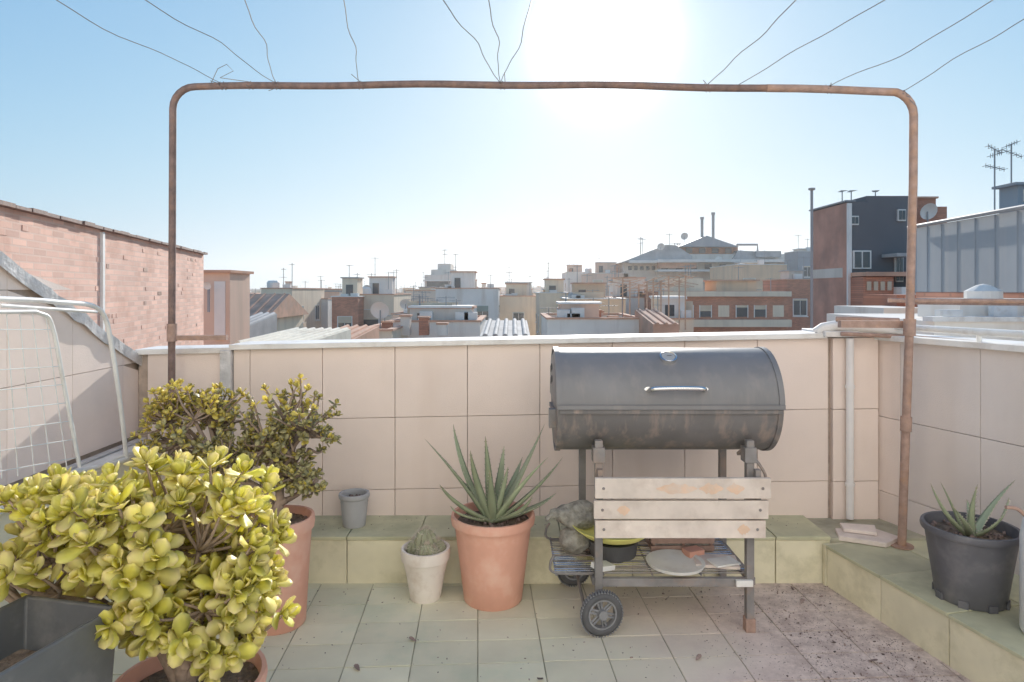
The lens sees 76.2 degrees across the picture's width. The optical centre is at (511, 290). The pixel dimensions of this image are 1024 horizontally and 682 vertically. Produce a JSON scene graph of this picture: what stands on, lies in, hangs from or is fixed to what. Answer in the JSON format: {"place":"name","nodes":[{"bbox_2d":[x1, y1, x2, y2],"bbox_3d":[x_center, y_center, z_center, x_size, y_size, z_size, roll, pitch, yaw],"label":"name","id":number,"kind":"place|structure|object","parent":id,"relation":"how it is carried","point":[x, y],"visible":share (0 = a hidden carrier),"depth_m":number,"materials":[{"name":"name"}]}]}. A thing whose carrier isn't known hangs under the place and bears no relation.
{"place":"outdoors","nodes":[
{"label":"outdoors","id":0,"kind":"place"},
{"bbox_2d":[0,200,207,350],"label":"brick party wall","id":1,"kind":"structure","parent":0,"point":[119,278],"depth_m":7.44,"materials":[{"name":"pink brick"}]},
{"bbox_2d":[204,270,253,344],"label":"pink house","id":2,"kind":"structure","parent":0,"point":[226,302],"depth_m":14.50,"materials":[{"name":"paint"}]},
{"bbox_2d":[250,312,276,337],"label":"tiled roof","id":3,"kind":"structure","parent":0,"point":[261,323],"depth_m":20.98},
{"bbox_2d":[250,293,307,331],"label":"terrace house","id":4,"kind":"structure","parent":0,"point":[289,310],"depth_m":38.96,"materials":[{"name":"ceramic"}]},
{"bbox_2d":[234,327,350,343],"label":"corrugated roof","id":5,"kind":"structure","parent":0,"point":[314,333],"depth_m":12.48,"materials":[{"name":"white metal"}]},
{"bbox_2d":[305,276,341,328],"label":"apartment building","id":6,"kind":"structure","parent":0,"point":[326,311],"depth_m":60.55,"materials":[{"name":"paint"}]},
{"bbox_2d":[340,324,378,338],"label":"tiled roof","id":7,"kind":"structure","parent":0,"point":[365,331],"depth_m":17.04,"materials":[{"name":"tile"}]},
{"bbox_2d":[402,281,418,292],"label":"apartment building","id":8,"kind":"structure","parent":0,"point":[407,288],"depth_m":165.38,"materials":[{"name":"concrete"}]},
{"bbox_2d":[391,285,441,318],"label":"terrace house","id":9,"kind":"structure","parent":0,"point":[403,303],"depth_m":46.51,"materials":[{"name":"concrete"}]},
{"bbox_2d":[405,272,441,300],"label":"apartment building","id":10,"kind":"structure","parent":0,"point":[430,292],"depth_m":66.00,"materials":[{"name":"concrete"}]},
{"bbox_2d":[388,291,485,337],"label":"terrace house","id":11,"kind":"structure","parent":0,"point":[465,320],"depth_m":30.50,"materials":[{"name":"paint"}]},
{"bbox_2d":[423,249,456,287],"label":"stepped tower","id":12,"kind":"structure","parent":0,"point":[438,277],"depth_m":110.00,"materials":[{"name":"white concrete"}]},
{"bbox_2d":[435,254,500,320],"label":"apartment building","id":13,"kind":"structure","parent":0,"point":[463,287],"depth_m":58.00,"materials":[{"name":"paint"}]},
{"bbox_2d":[481,287,505,291],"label":"apartment building","id":14,"kind":"structure","parent":0,"point":[503,289],"depth_m":293.48,"materials":[{"name":"concrete"}]},
{"bbox_2d":[480,318,529,336],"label":"corrugated roof","id":15,"kind":"structure","parent":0,"point":[505,327],"depth_m":23.85,"materials":[{"name":"white metal"}]},
{"bbox_2d":[0,0,1023,288],"label":"sky","id":16,"kind":"structure","parent":0,"point":[378,181],"materials":[{"name":"blue"}]},
{"bbox_2d":[500,272,535,335],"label":"apartment building","id":17,"kind":"structure","parent":0,"point":[517,300],"depth_m":64.00,"materials":[{"name":"paint"}]},
{"bbox_2d":[531,287,543,291],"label":"apartment building","id":18,"kind":"structure","parent":0,"point":[536,289],"depth_m":289.70,"materials":[{"name":"concrete"}]},
{"bbox_2d":[535,262,568,335],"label":"apartment building","id":19,"kind":"structure","parent":0,"point":[550,295],"depth_m":52.00,"materials":[{"name":"concrete"}]},
{"bbox_2d":[540,292,638,335],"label":"terrace house","id":20,"kind":"structure","parent":0,"point":[579,318],"depth_m":30.00,"materials":[{"name":"paint"}]},
{"bbox_2d":[610,274,697,329],"bbox_3d":[7.402,0.593,33.999,4.615,2.915,0.223,0,0,1],"label":"pergola","id":21,"kind":"object","parent":20,"relation":"attached to","point":[679,281],"visible":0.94,"depth_m":34.00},
{"bbox_2d":[560,265,626,313],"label":"terrace house","id":22,"kind":"structure","parent":0,"point":[587,291],"depth_m":47.00,"materials":[{"name":"concrete"}]},
{"bbox_2d":[605,265,646,314],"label":"terrace house","id":23,"kind":"structure","parent":0,"point":[615,291],"depth_m":55.58,"materials":[{"name":"paint"}]},
{"bbox_2d":[649,280,694,332],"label":"terrace house","id":24,"kind":"structure","parent":0,"point":[674,308],"depth_m":38.80,"materials":[{"name":"paint"}]},
{"bbox_2d":[644,264,791,332],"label":"brick apartment block","id":25,"kind":"structure","parent":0,"point":[738,305],"depth_m":48.00,"materials":[{"name":"brick"}]},
{"bbox_2d":[762,256,809,330],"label":"brick building","id":26,"kind":"structure","parent":0,"point":[796,283],"depth_m":52.00,"materials":[{"name":"brick"}]},
{"bbox_2d":[809,190,946,327],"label":"dark brick tower","id":27,"kind":"structure","parent":0,"point":[859,247],"depth_m":25.05,"materials":[{"name":"brick"}]},
{"bbox_2d":[808,188,814,327],"bbox_3d":[9.180,1.050,20.000,0.200,8.400,0.200,0,0,0],"label":"chimney flue","id":28,"kind":"object","parent":27,"relation":"attached to","point":[811,257],"visible":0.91,"depth_m":19.97,"materials":[{"name":"metal"}]},
{"label":"ground","id":29,"kind":"structure","parent":0,"visible":0},
{"bbox_2d":[260,264,324,328],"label":"apartment building","id":30,"kind":"structure","parent":29,"relation":"on","point":[308,300],"depth_m":55.69,"materials":[{"name":"concrete"}]},
{"bbox_2d":[331,265,375,328],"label":"brick house","id":31,"kind":"structure","parent":29,"relation":"on","point":[348,305],"depth_m":50.00,"materials":[{"name":"brick"}]},
{"bbox_2d":[360,269,411,325],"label":"apartment building","id":32,"kind":"structure","parent":29,"relation":"on","point":[383,289],"depth_m":53.22,"materials":[{"name":"concrete"}]},
{"bbox_2d":[370,302,448,338],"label":"terrace house","id":33,"kind":"structure","parent":29,"relation":"on","point":[380,311],"depth_m":28.27,"materials":[{"name":"concrete"}]},
{"bbox_2d":[562,262,584,291],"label":"apartment building","id":34,"kind":"structure","parent":29,"relation":"on","point":[569,276],"depth_m":98.00,"materials":[{"name":"concrete"}]},
{"bbox_2d":[581,258,627,295],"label":"apartment building","id":35,"kind":"structure","parent":29,"relation":"on","point":[603,272],"depth_m":90.30,"materials":[{"name":"paint"}]},
{"bbox_2d":[635,308,678,333],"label":"tiled roof","id":36,"kind":"structure","parent":29,"relation":"on","point":[653,320],"depth_m":28.07,"materials":[{"name":"tile"}]},
{"bbox_2d":[616,212,783,290],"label":"hilltop building","id":37,"kind":"structure","parent":29,"relation":"on","point":[702,254],"depth_m":88.50,"materials":[{"name":"grey concrete"}]},
{"bbox_2d":[709,249,786,290],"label":"apartment building","id":38,"kind":"structure","parent":29,"relation":"on","point":[760,270],"depth_m":74.00,"materials":[{"name":"concrete"}]},
{"bbox_2d":[784,235,809,278],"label":"apartment building","id":39,"kind":"structure","parent":29,"relation":"on","point":[795,262],"depth_m":80.43,"materials":[{"name":"concrete"}]},
{"bbox_2d":[834,294,917,313],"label":"brick outbuilding","id":40,"kind":"structure","parent":29,"relation":"on","point":[876,304],"depth_m":14.53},
{"bbox_2d":[827,284,1023,340],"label":"neighbour rooftop","id":41,"kind":"object","parent":29,"relation":"on","point":[993,316],"visible":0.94,"depth_m":8.40,"materials":[{"name":"white paint"}]},
{"bbox_2d":[915,204,1023,306],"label":"corrugated shed","id":42,"kind":"structure","parent":29,"relation":"on","point":[956,258],"depth_m":11.65,"materials":[{"name":"metal"}]},
{"bbox_2d":[982,144,1007,209],"bbox_3d":[9.763,-2.291,13.200,0.394,1.351,0.200,0,0,0],"label":"tv antenna","id":43,"kind":"object","parent":42,"relation":"on","point":[998,152],"visible":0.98,"depth_m":13.20,"materials":[{"name":"metal"}]},
{"bbox_2d":[992,182,1023,213],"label":"rooftop hut","id":44,"kind":"object","parent":42,"relation":"on","point":[1011,194],"visible":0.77,"depth_m":13.17,"materials":[{"name":"metal"}]},
{"bbox_2d":[999,140,1021,182],"bbox_3d":[10.101,-2.329,13.200,0.417,1.429,0.200,0,0,0],"label":"tv antenna","id":45,"kind":"object","parent":44,"relation":"attached to","point":[1010,150],"visible":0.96,"depth_m":13.20,"materials":[{"name":"metal"}]},
{"bbox_3d":[0.625,10.405,1.150,5.150,17.690,4.100,0,0,0],"label":"terrace building base","id":46,"kind":"object","parent":29,"relation":"on","visible":0},
{"bbox_2d":[0,251,142,485],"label":"sloped side wall","id":47,"kind":"structure","parent":46,"relation":"on","point":[86,359],"depth_m":2.50,"materials":[{"name":"tile"}]},
{"bbox_2d":[108,583,971,681],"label":"terrace floor","id":48,"kind":"structure","parent":46,"relation":"on","point":[470,644],"depth_m":2.33,"materials":[{"name":"tile"}]},
{"bbox_2d":[0,595,114,681],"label":"black planter trough","id":49,"kind":"object","parent":48,"relation":"on","point":[45,639],"visible":0.91,"depth_m":1.30,"materials":[{"name":"plastic"}]},
{"bbox_2d":[0,437,166,606],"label":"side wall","id":50,"kind":"structure","parent":48,"relation":"on","point":[113,454],"depth_m":2.64,"materials":[{"name":"white paint"}]},
{"bbox_2d":[0,296,128,477],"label":"clothes drying rack","id":51,"kind":"object","parent":50,"relation":"on","point":[35,309],"visible":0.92,"depth_m":2.27,"materials":[{"name":"white metal"}]},
{"bbox_2d":[0,445,300,681],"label":"jade plant","id":52,"kind":"object","parent":48,"relation":"on","point":[137,556],"visible":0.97,"depth_m":1.40,"materials":[{"name":"green plant"}]},
{"bbox_2d":[128,373,342,635],"bbox_3d":[-1.061,0.790,2.551,0.826,0.920,0.392,0,0,9],"label":"money tree shrub","id":53,"kind":"object","parent":48,"relation":"on","point":[217,416],"visible":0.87,"depth_m":2.50,"materials":[{"name":"green plant"}]},
{"bbox_2d":[400,524,449,603],"bbox_3d":[-0.352,1.103,2.660,0.202,0.295,0.202,0,0,0],"label":"cactus pot plant","id":54,"kind":"object","parent":48,"relation":"on","point":[425,554],"visible":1,"depth_m":2.60,"materials":[{"name":"ceramic"}]},
{"bbox_2d":[429,424,562,611],"bbox_3d":[-0.073,0.902,2.623,0.552,0.696,0.406,0,0,0],"label":"aloe vera plant","id":55,"kind":"object","parent":48,"relation":"on","point":[492,525],"visible":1,"depth_m":2.56,"materials":[{"name":"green plant"}]},
{"bbox_2d":[173,515,925,583],"bbox_3d":[0.135,1.159,2.916,3.530,0.222,0.268,0,0,0],"label":"tiled ledge","id":56,"kind":"object","parent":48,"relation":"on","point":[790,552],"visible":0.17,"depth_m":2.79,"materials":[{"name":"tile"}]},
{"bbox_2d":[338,488,369,528],"bbox_3d":[-0.705,0.977,2.920,0.138,0.145,0.138,0,0,0],"label":"grey plant pot","id":57,"kind":"object","parent":56,"relation":"on","point":[354,503],"visible":1,"depth_m":2.88,"materials":[{"name":"plastic"}]},
{"bbox_2d":[135,330,877,518],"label":"back parapet wall","id":58,"kind":"structure","parent":56,"relation":"on","point":[404,402],"depth_m":3.04,"materials":[{"name":"tile"}]},
{"bbox_2d":[845,338,854,519],"bbox_3d":[1.555,0.635,3.005,0.041,0.830,0.041,0,0,0],"label":"drain pipe","id":59,"kind":"object","parent":58,"relation":"attached to","point":[850,388],"visible":1,"depth_m":2.99,"materials":[{"name":"white plastic"}]},
{"bbox_2d":[835,523,896,547],"bbox_3d":[1.540,1.054,2.830,0.249,0.039,0.178,0,0,27],"label":"broken paving slab","id":60,"kind":"object","parent":56,"relation":"on","point":[865,534],"depth_m":2.80,"materials":[{"name":"stone"}]},
{"bbox_2d":[264,516,947,681],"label":"dirt debris","id":61,"kind":"object","parent":48,"relation":"on","point":[790,635],"visible":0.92,"depth_m":2.32,"materials":[{"name":"brown soil"}]},
{"bbox_2d":[354,598,877,679],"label":"fallen leaves","id":62,"kind":"object","parent":48,"relation":"on","point":[698,656],"visible":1,"depth_m":2.21,"materials":[{"name":"brown plant"}]},
{"bbox_2d":[544,347,785,637],"bbox_3d":[0.567,0.737,2.565,0.876,1.027,0.469,0,0,0],"label":"barrel barbecue grill","id":63,"kind":"object","parent":48,"relation":"on","point":[722,400],"visible":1,"depth_m":2.40,"materials":[{"name":"paint"}]},
{"bbox_2d":[823,541,1023,681],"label":"side ledge","id":64,"kind":"object","parent":48,"relation":"on","point":[890,587],"visible":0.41,"depth_m":2.31,"materials":[{"name":"tile"}]},
{"bbox_2d":[167,64,917,549],"bbox_3d":[0.075,0.033,2.848,3.272,2.090,0.131,0,0,3],"label":"pergola pipe frame","id":65,"kind":"object","parent":64,"relation":"on","point":[907,324],"visible":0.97,"depth_m":2.79,"materials":[{"name":"metal"}]},
{"bbox_2d":[56,0,219,82],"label":"clothesline wire","id":66,"kind":"object","parent":65,"relation":"attached to","point":[129,40],"visible":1,"depth_m":2.26,"materials":[{"name":"grey metal"}]},
{"bbox_2d":[145,0,274,82],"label":"clothesline wire","id":67,"kind":"object","parent":65,"relation":"attached to","point":[207,35],"visible":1,"depth_m":2.26,"materials":[{"name":"grey metal"}]},
{"bbox_2d":[244,0,275,81],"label":"clothesline wire","id":68,"kind":"object","parent":65,"relation":"attached to","point":[261,36],"visible":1,"depth_m":2.25,"materials":[{"name":"grey metal"}]},
{"bbox_2d":[343,0,358,81],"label":"clothesline wire","id":69,"kind":"object","parent":65,"relation":"attached to","point":[351,37],"visible":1,"depth_m":2.21,"materials":[{"name":"grey metal"}]},
{"bbox_2d":[443,0,499,81],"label":"clothesline wire","id":70,"kind":"object","parent":65,"relation":"attached to","point":[472,36],"visible":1,"depth_m":2.23,"materials":[{"name":"grey metal"}]},
{"bbox_2d":[488,0,500,82],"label":"clothesline wire","id":71,"kind":"object","parent":65,"relation":"attached to","point":[499,41],"visible":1,"depth_m":2.31,"materials":[{"name":"grey metal"}]},
{"bbox_2d":[501,0,531,81],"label":"clothesline wire","id":72,"kind":"object","parent":65,"relation":"attached to","point":[521,38],"visible":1,"depth_m":2.21,"materials":[{"name":"grey metal"}]},
{"bbox_2d":[707,0,795,84],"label":"clothesline wire","id":73,"kind":"object","parent":65,"relation":"attached to","point":[753,42],"visible":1,"depth_m":2.28,"materials":[{"name":"grey metal"}]},
{"bbox_2d":[738,0,884,84],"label":"clothesline wire","id":74,"kind":"object","parent":65,"relation":"attached to","point":[815,39],"visible":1,"depth_m":2.25,"materials":[{"name":"grey metal"}]},
{"bbox_2d":[832,0,992,84],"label":"clothesline wire","id":75,"kind":"object","parent":65,"relation":"attached to","point":[918,45],"visible":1,"depth_m":2.24,"materials":[{"name":"grey metal"}]},
{"bbox_2d":[904,19,1023,90],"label":"clothesline wire","id":76,"kind":"object","parent":65,"relation":"attached to","point":[966,51],"visible":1,"depth_m":2.33,"materials":[{"name":"grey metal"}]},
{"bbox_2d":[919,480,1019,613],"bbox_3d":[1.608,0.864,2.280,0.332,0.421,0.302,0,0,0],"label":"aloe plant","id":77,"kind":"object","parent":64,"relation":"on","point":[973,557],"visible":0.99,"depth_m":2.20,"materials":[{"name":"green plant"}]},
{"bbox_2d":[1004,505,1023,632],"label":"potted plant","id":78,"kind":"object","parent":64,"relation":"on","point":[1021,575],"visible":1,"depth_m":2.05,"materials":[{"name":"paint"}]},
{"bbox_2d":[874,334,1023,574],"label":"side parapet wall","id":79,"kind":"structure","parent":48,"relation":"on","point":[967,416],"depth_m":2.70,"materials":[{"name":"tile"}]},
{"bbox_2d":[802,316,975,340],"bbox_3d":[1.710,0.173,2.716,0.431,0.112,1.166,0,0,-14],"label":"corner coping","id":80,"kind":"object","parent":79,"relation":"on","point":[830,329],"visible":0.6,"depth_m":2.97,"materials":[{"name":"white concrete"}]},
{"bbox_2d":[887,298,1023,341],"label":"side rail","id":81,"kind":"object","parent":79,"relation":"on","point":[979,333],"visible":0.76,"depth_m":2.78,"materials":[{"name":"white paint"}]}
]}

